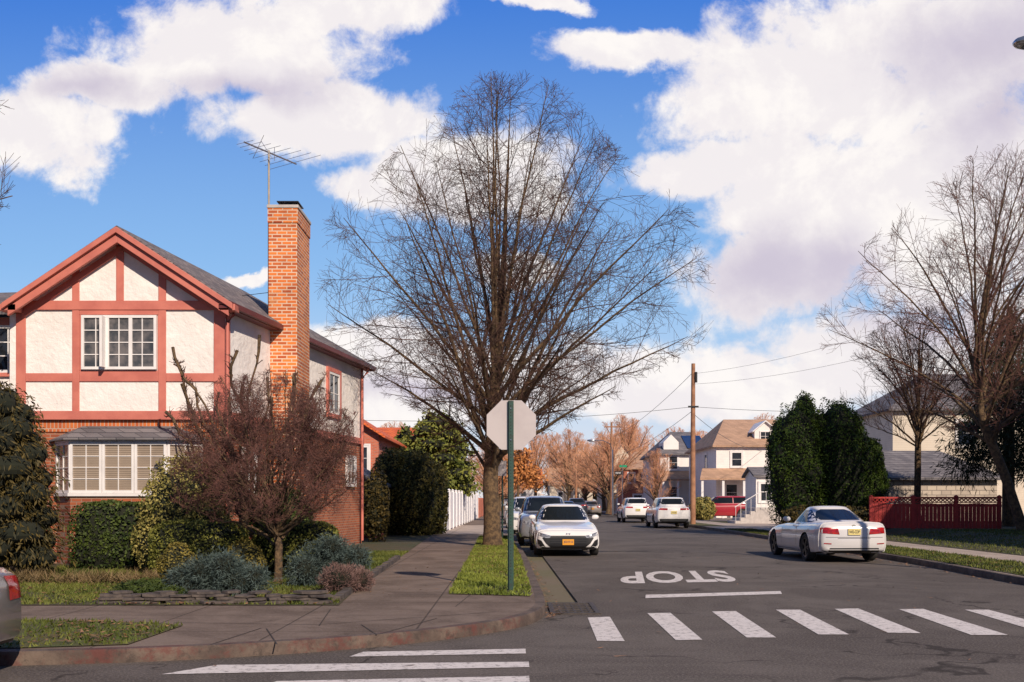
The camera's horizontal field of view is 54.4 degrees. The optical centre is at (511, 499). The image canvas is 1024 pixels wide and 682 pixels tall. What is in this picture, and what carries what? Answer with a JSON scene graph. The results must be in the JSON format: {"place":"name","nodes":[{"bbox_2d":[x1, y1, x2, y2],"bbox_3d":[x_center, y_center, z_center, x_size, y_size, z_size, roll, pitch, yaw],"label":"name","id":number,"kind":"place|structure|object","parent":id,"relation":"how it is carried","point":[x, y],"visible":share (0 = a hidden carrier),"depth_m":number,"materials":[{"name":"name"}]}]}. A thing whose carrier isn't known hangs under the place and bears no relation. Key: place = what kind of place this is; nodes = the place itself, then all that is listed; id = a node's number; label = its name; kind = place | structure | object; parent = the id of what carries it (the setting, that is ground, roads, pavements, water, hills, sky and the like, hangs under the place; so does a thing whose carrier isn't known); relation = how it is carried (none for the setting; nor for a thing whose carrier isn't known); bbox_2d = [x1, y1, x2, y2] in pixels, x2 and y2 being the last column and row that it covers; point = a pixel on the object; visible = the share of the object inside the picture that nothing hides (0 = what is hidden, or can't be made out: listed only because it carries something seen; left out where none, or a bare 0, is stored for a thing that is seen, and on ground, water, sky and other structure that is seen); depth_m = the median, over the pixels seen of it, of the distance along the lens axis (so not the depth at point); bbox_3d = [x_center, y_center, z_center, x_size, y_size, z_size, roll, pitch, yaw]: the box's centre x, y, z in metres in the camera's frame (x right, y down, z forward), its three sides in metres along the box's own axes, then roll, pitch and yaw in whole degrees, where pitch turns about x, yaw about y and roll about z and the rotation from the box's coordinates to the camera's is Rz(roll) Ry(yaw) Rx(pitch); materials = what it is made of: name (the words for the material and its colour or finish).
{"place":"outdoors","nodes":[
{"label":"outdoors","id":0,"kind":"place"},
{"bbox_2d":[0,616,182,647],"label":"lawn","id":1,"kind":"structure","parent":0,"point":[42,640],"depth_m":10.35,"materials":[{"name":"plant"}]},
{"bbox_2d":[11,619,167,641],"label":"leaf litter","id":2,"kind":"object","parent":1,"relation":"on","point":[88,630],"visible":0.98,"depth_m":10.54,"materials":[{"name":"brown plant"}]},
{"bbox_2d":[7,533,430,604],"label":"lawn","id":3,"kind":"structure","parent":0,"point":[402,543],"depth_m":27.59,"materials":[{"name":"plant"}]},
{"bbox_2d":[0,99,20,244],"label":"bare tree","id":4,"kind":"object","parent":3,"relation":"on","point":[4,175],"visible":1,"depth_m":20.03,"materials":[{"name":"brown plant"}]},
{"bbox_2d":[0,381,77,574],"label":"yew tree","id":5,"kind":"object","parent":3,"relation":"on","point":[29,517],"visible":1,"depth_m":17.88,"materials":[{"name":"green plant"}]},
{"bbox_2d":[5,566,164,583],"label":"dry border plants","id":6,"kind":"object","parent":3,"relation":"on","point":[31,577],"visible":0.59,"depth_m":16.90,"materials":[{"name":"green plant"}]},
{"bbox_2d":[66,499,149,569],"bbox_3d":[-8.055,0.769,20.302,1.799,1.570,1.098,0,0,0],"label":"hedge","id":7,"kind":"object","parent":3,"relation":"on","point":[102,530],"visible":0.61,"depth_m":19.86,"materials":[{"name":"green plant"}]},
{"bbox_2d":[112,576,188,593],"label":"juniper bush","id":8,"kind":"object","parent":3,"relation":"on","point":[142,585],"visible":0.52,"depth_m":14.30,"materials":[{"name":"green plant"}]},
{"bbox_2d":[156,542,197,583],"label":"bush","id":9,"kind":"object","parent":3,"relation":"on","point":[174,555],"visible":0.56,"depth_m":15.62,"materials":[{"name":"green plant"}]},
{"bbox_2d":[129,448,236,570],"bbox_3d":[-6.370,0.314,19.419,1.982,2.731,1.880,0,0,0],"label":"variegated bush","id":10,"kind":"object","parent":3,"relation":"on","point":[160,504],"visible":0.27,"depth_m":18.85,"materials":[{"name":"green plant"}]},
{"bbox_2d":[147,519,250,572],"bbox_3d":[-5.700,0.911,18.200,1.806,1.137,0.884,0,0,0],"label":"hedge","id":11,"kind":"object","parent":3,"relation":"on","point":[200,535],"visible":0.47,"depth_m":17.87,"materials":[{"name":"green plant"}]},
{"bbox_2d":[92,589,333,603],"bbox_3d":[-4.075,1.332,13.643,3.288,0.161,0.534,0,0,0],"label":"stone edging","id":12,"kind":"object","parent":3,"relation":"on","point":[224,596],"visible":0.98,"depth_m":13.56,"materials":[{"name":"stone"}]},
{"bbox_2d":[155,546,278,595],"bbox_3d":[-4.314,1.122,14.655,1.893,0.963,1.206,0,0,0],"label":"spruce bush","id":13,"kind":"object","parent":3,"relation":"on","point":[221,572],"visible":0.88,"depth_m":14.40,"materials":[{"name":"green plant"}]},
{"bbox_2d":[164,335,322,536],"bbox_3d":[-5.497,-0.915,20.123,3.021,4.659,3.149,0,0,0],"label":"pollarded tree","id":14,"kind":"object","parent":3,"relation":"on","point":[186,381],"visible":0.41,"depth_m":20.05,"materials":[{"name":"brown plant"}]},
{"bbox_2d":[224,537,266,568],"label":"bush","id":15,"kind":"object","parent":3,"relation":"on","point":[251,550],"visible":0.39,"depth_m":16.84,"materials":[{"name":"green plant"}]},
{"bbox_2d":[167,363,361,581],"bbox_3d":[-4.183,-0.424,16.968,3.244,3.692,3.357,0,0,0],"label":"clipped tree","id":16,"kind":"object","parent":3,"relation":"on","point":[307,429],"visible":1,"depth_m":16.55,"materials":[{"name":"brown plant"}]},
{"bbox_2d":[248,483,312,544],"bbox_3d":[-4.868,0.556,20.869,1.436,1.884,1.295,0,0,0],"label":"bush","id":17,"kind":"object","parent":3,"relation":"on","point":[255,524],"visible":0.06,"depth_m":20.54,"materials":[{"name":"brown plant"}]},
{"bbox_2d":[253,520,339,575],"bbox_3d":[-4.000,0.911,18.600,1.600,1.096,0.884,0,0,0],"label":"hedge","id":18,"kind":"object","parent":3,"relation":"on","point":[297,536],"visible":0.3,"depth_m":18.25,"materials":[{"name":"green plant"}]},
{"bbox_2d":[279,530,374,585],"bbox_3d":[-3.050,1.026,16.447,1.612,1.087,1.221,0,0,-13],"label":"spruce bush","id":19,"kind":"object","parent":3,"relation":"on","point":[308,569],"visible":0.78,"depth_m":16.18,"materials":[{"name":"green plant"}]},
{"bbox_2d":[316,562,376,592],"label":"heather bush","id":20,"kind":"object","parent":3,"relation":"on","point":[339,578],"visible":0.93,"depth_m":15.04,"materials":[{"name":"pink plant"}]},
{"bbox_2d":[332,555,399,600],"bbox_3d":[-2.589,1.385,18.840,0.129,0.129,9.887,0,0,-2],"label":"path edging","id":21,"kind":"object","parent":3,"relation":"on","point":[343,593],"visible":0.51,"depth_m":18.56,"materials":[{"name":"stone"}]},
{"bbox_2d":[364,467,390,541],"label":"bush","id":22,"kind":"object","parent":3,"relation":"on","point":[377,500],"visible":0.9,"depth_m":32.91,"materials":[{"name":"green plant"}]},
{"bbox_2d":[364,421,406,472],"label":"house","id":23,"kind":"structure","parent":3,"relation":"on","point":[376,440],"depth_m":47.00,"materials":[{"name":"red brick"}]},
{"bbox_2d":[372,446,408,534],"bbox_3d":[-4.745,-0.218,39.986,1.895,3.854,1.937,0,0,0],"label":"clipped evergreen","id":24,"kind":"object","parent":3,"relation":"on","point":[387,461],"visible":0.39,"depth_m":39.34,"materials":[{"name":"green plant"}]},
{"bbox_2d":[394,447,438,535],"bbox_3d":[-3.805,-0.187,39.589,1.826,3.866,1.844,0,0,0],"label":"clipped evergreen","id":25,"kind":"object","parent":3,"relation":"on","point":[417,481],"visible":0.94,"depth_m":39.00,"materials":[{"name":"green plant"}]},
{"bbox_2d":[394,409,482,497],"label":"broadleaf tree","id":26,"kind":"object","parent":3,"relation":"on","point":[459,468],"visible":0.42,"depth_m":56.02,"materials":[{"name":"green plant"}]},
{"bbox_2d":[430,460,448,533],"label":"clipped evergreen","id":27,"kind":"object","parent":3,"relation":"on","point":[442,517],"visible":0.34,"depth_m":40.60,"materials":[{"name":"green plant"}]},
{"bbox_2d":[0,510,534,649],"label":"pavement","id":28,"kind":"structure","parent":0,"point":[394,602],"depth_m":12.65,"materials":[{"name":"concrete"}]},
{"bbox_2d":[444,489,477,531],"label":"picket fence","id":29,"kind":"object","parent":28,"relation":"on","point":[462,510],"visible":0.78,"depth_m":54.40,"materials":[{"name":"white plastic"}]},
{"bbox_2d":[443,525,506,533],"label":"pavement","id":30,"kind":"structure","parent":0,"point":[469,529],"depth_m":45.53,"materials":[{"name":"concrete"}]},
{"bbox_2d":[449,535,531,595],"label":"lawn","id":31,"kind":"structure","parent":0,"point":[496,585],"depth_m":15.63,"materials":[{"name":"plant"}]},
{"bbox_2d":[498,459,505,537],"bbox_3d":[-0.350,0.000,35.990,0.300,2.900,0.080,0,0,0],"label":"parking sign","id":32,"kind":"object","parent":31,"relation":"on","point":[502,469],"visible":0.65,"depth_m":35.97,"materials":[{"name":"metal"}]},
{"bbox_2d":[487,400,535,589],"bbox_3d":[-0.010,0.000,15.530,0.770,3.100,0.080,0,0,0],"label":"stop sign","id":33,"kind":"object","parent":31,"relation":"on","point":[511,426],"visible":0.98,"depth_m":15.56,"materials":[{"name":"silver metal"}]},
{"bbox_2d":[315,69,714,545],"bbox_3d":[0.055,-5.764,30.270,11.994,14.391,12.056,0,0,0],"label":"bare tree","id":34,"kind":"object","parent":31,"relation":"on","point":[499,315],"visible":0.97,"depth_m":29.52,"materials":[{"name":"brown plant"}]},
{"bbox_2d":[0,513,1023,681],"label":"road","id":35,"kind":"structure","parent":0,"point":[562,648],"depth_m":11.43,"materials":[{"name":"grey asphalt"}]},
{"bbox_2d":[0,567,20,644],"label":"parked car","id":36,"kind":"object","parent":35,"relation":"on","point":[10,608],"visible":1,"depth_m":8.80,"materials":[{"name":"silver metal"}]},
{"bbox_2d":[0,531,545,665],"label":"kerb","id":37,"kind":"structure","parent":35,"relation":"on","point":[533,614],"depth_m":9.94,"materials":[{"name":"concrete"}]},
{"bbox_2d":[165,662,528,673],"bbox_3d":[-1.479,1.544,9.219,3.317,0.001,0.456,0,0,-7],"label":"road marking","id":38,"kind":"object","parent":35,"relation":"on","point":[292,667],"visible":1,"depth_m":9.21,"materials":[{"name":"paint"}]},
{"bbox_2d":[275,676,529,681],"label":"road marking","id":39,"kind":"object","parent":35,"relation":"on","point":[493,679],"visible":1,"depth_m":8.49,"materials":[{"name":"paint"}]},
{"bbox_2d":[349,649,525,656],"bbox_3d":[-0.730,1.544,10.050,1.788,0.001,0.318,0,0,-7],"label":"road marking","id":40,"kind":"object","parent":35,"relation":"on","point":[448,652],"visible":1,"depth_m":10.05,"materials":[{"name":"paint"}]},
{"bbox_2d":[505,496,527,533],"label":"parked car","id":41,"kind":"object","parent":35,"relation":"on","point":[518,501],"visible":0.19,"depth_m":42.34,"materials":[{"name":"white paint"}]},
{"bbox_2d":[498,447,548,496],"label":"oak tree","id":42,"kind":"object","parent":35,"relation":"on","point":[528,475],"visible":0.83,"depth_m":65.85,"materials":[{"name":"orange plant"}]},
{"bbox_2d":[515,496,564,544],"bbox_3d":[1.150,0.705,35.700,2.108,1.690,4.866,0,0,0],"label":"parked car","id":43,"kind":"object","parent":35,"relation":"on","point":[532,505],"visible":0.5,"depth_m":34.86,"materials":[{"name":"grey paint"}]},
{"bbox_2d":[523,432,560,495],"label":"bare tree","id":44,"kind":"object","parent":35,"relation":"on","point":[534,444],"visible":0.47,"depth_m":164.63,"materials":[{"name":"brown plant"}]},
{"bbox_2d":[529,504,598,554],"bbox_3d":[1.470,0.838,29.189,2.009,1.425,4.687,0,0,-1],"label":"parked car","id":45,"kind":"object","parent":35,"relation":"on","point":[562,526],"visible":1,"depth_m":27.42,"materials":[{"name":"white paint"}]},
{"bbox_2d":[538,428,598,500],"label":"bare tree","id":46,"kind":"object","parent":35,"relation":"on","point":[563,445],"visible":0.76,"depth_m":157.88,"materials":[{"name":"brown plant"}]},
{"bbox_2d":[547,602,600,614],"bbox_3d":[0.860,1.539,14.110,0.680,0.022,1.380,0,0,0],"label":"drain grate","id":47,"kind":"object","parent":35,"relation":"on","point":[577,608],"visible":1,"depth_m":14.09,"materials":[{"name":"metal"}]},
{"bbox_2d":[565,431,646,513],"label":"bare tree","id":48,"kind":"object","parent":35,"relation":"on","point":[605,455],"visible":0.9,"depth_m":98.67,"materials":[{"name":"brown plant"}]},
{"bbox_2d":[588,617,623,640],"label":"road marking","id":49,"kind":"object","parent":35,"relation":"on","point":[604,628],"visible":1,"depth_m":11.83,"materials":[{"name":"paint"}]},
{"bbox_2d":[617,497,649,522],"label":"parked car","id":50,"kind":"object","parent":35,"relation":"on","point":[633,508],"visible":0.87,"depth_m":66.30,"materials":[{"name":"white paint"}]},
{"bbox_2d":[645,497,689,527],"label":"parked car","id":51,"kind":"object","parent":35,"relation":"on","point":[676,510],"visible":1,"depth_m":53.45,"materials":[{"name":"white paint"}]},
{"bbox_2d":[648,613,701,639],"bbox_3d":[1.970,1.544,12.260,0.319,0.001,2.648,0,0,1],"label":"road marking","id":52,"kind":"object","parent":35,"relation":"on","point":[674,627],"visible":1,"depth_m":12.11,"materials":[{"name":"paint"}]},
{"bbox_2d":[620,570,735,582],"bbox_3d":[3.320,1.544,20.020,2.513,0.001,3.368,0,0,0],"label":"road marking","id":53,"kind":"object","parent":35,"relation":"on","point":[649,576],"visible":1,"depth_m":19.46,"materials":[{"name":"paint"}]},
{"bbox_2d":[645,591,781,597],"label":"road marking","id":54,"kind":"object","parent":35,"relation":"on","point":[708,594],"visible":1,"depth_m":16.18,"materials":[{"name":"paint"}]},
{"bbox_2d":[712,611,774,636],"bbox_3d":[2.861,1.544,12.470,0.337,0.001,2.661,0,0,3],"label":"road marking","id":55,"kind":"object","parent":35,"relation":"on","point":[742,624],"visible":1,"depth_m":12.30,"materials":[{"name":"paint"}]},
{"bbox_2d":[777,610,846,633],"bbox_3d":[3.775,1.544,12.680,0.349,0.001,2.591,0,0,4],"label":"road marking","id":56,"kind":"object","parent":35,"relation":"on","point":[812,623],"visible":1,"depth_m":12.50,"materials":[{"name":"paint"}]},
{"bbox_2d":[601,512,1023,584],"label":"kerb","id":57,"kind":"structure","parent":35,"relation":"on","point":[1009,578],"depth_m":22.44,"materials":[{"name":"concrete"}]},
{"bbox_2d":[768,506,885,560],"bbox_3d":[8.250,0.855,26.489,1.938,1.390,4.638,0,0,-2],"label":"parked car","id":58,"kind":"object","parent":35,"relation":"on","point":[809,533],"visible":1,"depth_m":24.73,"materials":[{"name":"white metal"}]},
{"bbox_2d":[836,608,919,632],"bbox_3d":[4.635,1.544,12.828,0.372,0.001,2.616,0,0,4],"label":"road marking","id":59,"kind":"object","parent":35,"relation":"on","point":[885,625],"visible":1,"depth_m":12.60,"materials":[{"name":"paint"}]},
{"bbox_2d":[900,609,1006,634],"bbox_3d":[5.525,1.544,12.715,0.419,0.001,2.737,0,0,3],"label":"road marking","id":60,"kind":"object","parent":35,"relation":"on","point":[964,626],"visible":1,"depth_m":12.40,"materials":[{"name":"paint"}]},
{"bbox_2d":[968,610,1023,626],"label":"road marking","id":61,"kind":"object","parent":35,"relation":"on","point":[1006,618],"visible":1,"depth_m":13.14,"materials":[{"name":"paint"}]},
{"bbox_2d":[0,0,1023,500],"label":"sky","id":62,"kind":"structure","parent":0,"point":[794,134],"materials":[{"name":"blue"}]},
{"bbox_2d":[515,531,576,605],"bbox_3d":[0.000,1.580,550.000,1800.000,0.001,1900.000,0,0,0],"label":"curb","id":63,"kind":"structure","parent":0,"point":[555,586],"depth_m":19.67,"materials":[{"name":"concrete"}]},
{"bbox_2d":[0,201,375,564],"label":"house","id":64,"kind":"structure","parent":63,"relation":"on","point":[92,333],"depth_m":22.00,"materials":[{"name":"paint"}]},
{"bbox_2d":[0,321,9,376],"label":"window","id":65,"kind":"structure","parent":64,"relation":"in","point":[4,325],"depth_m":23.17,"materials":[{"name":"white glass"}]},
{"bbox_2d":[56,442,69,492],"bbox_3d":[-9.786,-0.690,21.723,0.060,1.090,0.854,0,0,-42],"label":"window","id":66,"kind":"structure","parent":64,"relation":"in","point":[64,462],"depth_m":21.72,"materials":[{"name":"white paint"}]},
{"bbox_2d":[70,442,101,492],"bbox_3d":[-9.153,-0.690,21.405,0.683,1.090,0.060,0,0,0],"label":"window","id":67,"kind":"structure","parent":64,"relation":"in","point":[85,457],"depth_m":21.41,"materials":[{"name":"white paint"}]},
{"bbox_2d":[102,442,133,492],"bbox_3d":[-8.460,-0.690,21.405,0.683,1.090,0.060,0,0,0],"label":"window","id":68,"kind":"structure","parent":64,"relation":"in","point":[117,457],"depth_m":21.41,"materials":[{"name":"white paint"}]},
{"bbox_2d":[81,315,156,369],"bbox_3d":[-8.658,-3.463,21.940,1.655,1.193,0.060,0,0,0],"label":"window","id":69,"kind":"structure","parent":64,"relation":"in","point":[131,340],"depth_m":21.95,"materials":[{"name":"white glass"}]},
{"bbox_2d":[134,442,166,492],"bbox_3d":[-7.767,-0.690,21.405,0.683,1.090,0.060,0,0,0],"label":"window","id":70,"kind":"structure","parent":64,"relation":"in","point":[146,454],"depth_m":21.41,"materials":[{"name":"white paint"}]},
{"bbox_2d":[167,442,202,468],"bbox_3d":[-7.139,-0.690,21.723,0.060,1.090,0.847,0,0,42],"label":"window","id":71,"kind":"structure","parent":64,"relation":"in","point":[170,448],"depth_m":21.55,"materials":[{"name":"white paint"}]},
{"bbox_2d":[239,135,319,312],"bbox_3d":[-6.061,-6.713,25.148,1.749,4.725,1.850,0,0,28],"label":"television antenna","id":72,"kind":"object","parent":64,"relation":"attached to","point":[269,153],"visible":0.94,"depth_m":25.07,"materials":[{"name":"metal"}]},
{"bbox_2d":[326,366,341,419],"bbox_3d":[-5.205,-3.100,29.110,0.070,1.440,1.190,0,0,9],"label":"window","id":73,"kind":"structure","parent":64,"relation":"in","point":[335,376],"depth_m":29.19,"materials":[{"name":"white glass"}]},
{"bbox_2d":[546,468,593,500],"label":"house","id":74,"kind":"structure","parent":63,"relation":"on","point":[553,490],"depth_m":185.00,"materials":[{"name":"beige"}]},
{"bbox_2d":[617,462,642,506],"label":"house","id":75,"kind":"structure","parent":0,"point":[631,493],"depth_m":106.00,"materials":[{"name":"red brick"}]},
{"bbox_2d":[640,432,700,506],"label":"house","id":76,"kind":"structure","parent":0,"point":[674,446],"depth_m":92.00,"materials":[{"name":"white"}]},
{"bbox_2d":[689,522,721,525],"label":"lawn","id":77,"kind":"structure","parent":0,"point":[702,524],"depth_m":56.30,"materials":[{"name":"plant"}]},
{"bbox_2d":[688,363,698,523],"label":"utility pole","id":78,"kind":"object","parent":77,"relation":"on","point":[692,475],"visible":0.87,"depth_m":57.38,"materials":[{"name":"brown wood"}]},
{"bbox_2d":[689,496,716,519],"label":"bush","id":79,"kind":"object","parent":77,"relation":"on","point":[706,509],"visible":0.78,"depth_m":68.50,"materials":[{"name":"green plant"}]},
{"bbox_2d":[602,511,1023,576],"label":"pavement","id":80,"kind":"structure","parent":0,"point":[999,556],"depth_m":29.52,"materials":[{"name":"concrete"}]},
{"bbox_2d":[552,443,599,500],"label":"bare tree","id":81,"kind":"object","parent":80,"relation":"on","point":[585,494],"visible":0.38,"depth_m":139.60,"materials":[{"name":"brown plant"}]},
{"bbox_2d":[573,435,620,510],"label":"bare tree","id":82,"kind":"object","parent":80,"relation":"on","point":[602,497],"visible":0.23,"depth_m":123.75,"materials":[{"name":"brown plant"}]},
{"bbox_2d":[583,414,648,455],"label":"bare tree","id":83,"kind":"object","parent":80,"relation":"on","point":[634,430],"visible":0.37,"depth_m":139.59,"materials":[{"name":"brown plant"}]},
{"bbox_2d":[596,418,653,453],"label":"bare tree","id":84,"kind":"object","parent":80,"relation":"on","point":[645,437],"visible":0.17,"depth_m":149.10,"materials":[{"name":"brown plant"}]},
{"bbox_2d":[630,448,680,500],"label":"bare tree","id":85,"kind":"object","parent":80,"relation":"on","point":[654,491],"visible":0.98,"depth_m":83.75,"materials":[{"name":"brown plant"}]},
{"bbox_2d":[686,496,744,516],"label":"parked car","id":86,"kind":"object","parent":80,"relation":"on","point":[725,505],"visible":0.35,"depth_m":70.62,"materials":[{"name":"red paint"}]},
{"bbox_2d":[684,420,773,517],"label":"house","id":87,"kind":"structure","parent":80,"relation":"on","point":[722,463],"depth_m":78.27,"materials":[{"name":"white paint"}]},
{"bbox_2d":[730,451,743,467],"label":"window","id":88,"kind":"structure","parent":87,"relation":"in","point":[736,457],"depth_m":77.94,"materials":[{"name":"white glass"}]},
{"bbox_2d":[742,467,773,510],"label":"porch","id":89,"kind":"object","parent":87,"relation":"attached to","point":[755,480],"visible":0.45,"depth_m":61.58,"materials":[{"name":"white paint"}]},
{"bbox_2d":[727,491,781,523],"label":"front steps","id":90,"kind":"structure","parent":80,"relation":"on","point":[755,515],"depth_m":59.00,"materials":[{"name":"concrete"}]},
{"bbox_2d":[764,390,830,524],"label":"arborvitae","id":91,"kind":"object","parent":80,"relation":"on","point":[794,466],"visible":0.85,"depth_m":41.18,"materials":[{"name":"green plant"}]},
{"bbox_2d":[852,374,1023,513],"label":"house","id":92,"kind":"structure","parent":80,"relation":"on","point":[889,442],"depth_m":57.00,"materials":[{"name":"beige"}]},
{"bbox_2d":[882,451,1000,520],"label":"garage","id":93,"kind":"structure","parent":80,"relation":"on","point":[899,466],"depth_m":47.00,"materials":[{"name":"stone"}]},
{"bbox_2d":[725,528,1023,575],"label":"lawn","id":94,"kind":"structure","parent":0,"point":[958,559],"depth_m":22.70,"materials":[{"name":"plant"}]},
{"bbox_2d":[770,523,1023,555],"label":"garden ground","id":95,"kind":"structure","parent":0,"point":[892,531],"depth_m":32.02,"materials":[{"name":"green plant"}]},
{"bbox_2d":[779,505,886,528],"bbox_3d":[13.113,0.794,39.791,4.876,1.231,1.047,0,0,0],"label":"hedge","id":96,"kind":"object","parent":95,"relation":"on","point":[861,512],"visible":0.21,"depth_m":39.53,"materials":[{"name":"green plant"}]},
{"bbox_2d":[816,396,876,507],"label":"arborvitae","id":97,"kind":"object","parent":95,"relation":"on","point":[849,461],"visible":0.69,"depth_m":41.38,"materials":[{"name":"green plant"}]},
{"bbox_2d":[861,431,890,507],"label":"arborvitae","id":98,"kind":"object","parent":95,"relation":"on","point":[880,484],"visible":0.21,"depth_m":42.40,"materials":[{"name":"green plant"}]},
{"bbox_2d":[839,306,974,525],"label":"bare tree","id":99,"kind":"object","parent":95,"relation":"on","point":[918,425],"visible":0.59,"depth_m":41.86,"materials":[{"name":"brown plant"}]},
{"bbox_2d":[816,140,1023,530],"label":"bare tree","id":100,"kind":"object","parent":95,"relation":"on","point":[979,416],"visible":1,"depth_m":34.88,"materials":[{"name":"brown plant"}]},
{"bbox_2d":[869,495,1001,528],"bbox_3d":[16.007,0.510,37.713,4.829,1.380,0.179,0,0,7],"label":"wooden fence","id":101,"kind":"object","parent":95,"relation":"on","point":[903,514],"visible":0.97,"depth_m":37.68,"materials":[{"name":"red paint"}]},
{"bbox_2d":[929,299,1023,526],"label":"pine tree","id":102,"kind":"object","parent":95,"relation":"on","point":[1009,438],"visible":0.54,"depth_m":40.24,"materials":[{"name":"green plant"}]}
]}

